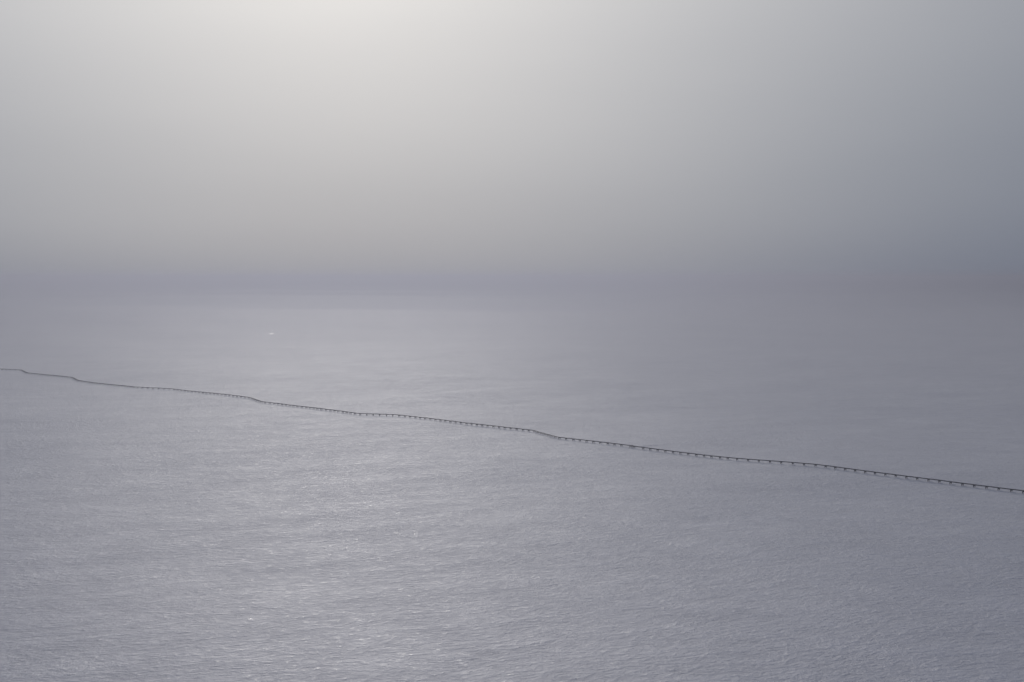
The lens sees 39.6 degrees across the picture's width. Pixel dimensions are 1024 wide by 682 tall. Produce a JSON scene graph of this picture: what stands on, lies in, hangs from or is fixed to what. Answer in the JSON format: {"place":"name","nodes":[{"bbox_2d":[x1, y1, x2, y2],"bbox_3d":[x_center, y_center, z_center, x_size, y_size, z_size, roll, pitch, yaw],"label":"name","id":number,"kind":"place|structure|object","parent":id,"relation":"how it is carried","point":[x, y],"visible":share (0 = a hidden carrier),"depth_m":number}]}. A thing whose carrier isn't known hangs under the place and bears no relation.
{"place":"outdoors","nodes":[
{"label":"outdoors","id":0,"kind":"place"},
{"bbox_2d":[0,283,1023,681],"bbox_3d":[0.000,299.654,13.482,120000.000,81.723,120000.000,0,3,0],"label":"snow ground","id":1,"kind":"structure","parent":0,"point":[156,533],"depth_m":2073.51},
{"bbox_2d":[0,0,1023,284],"label":"sky","id":2,"kind":"structure","parent":0,"point":[730,142]},
{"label":"pipe support","id":3,"kind":"object","parent":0,"visible":0},
{"bbox_2d":[8,369,1023,490],"bbox_3d":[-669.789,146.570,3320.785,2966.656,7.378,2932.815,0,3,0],"label":"pipeline","id":4,"kind":"object","parent":3,"relation":"on","point":[579,439],"visible":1,"depth_m":2551.75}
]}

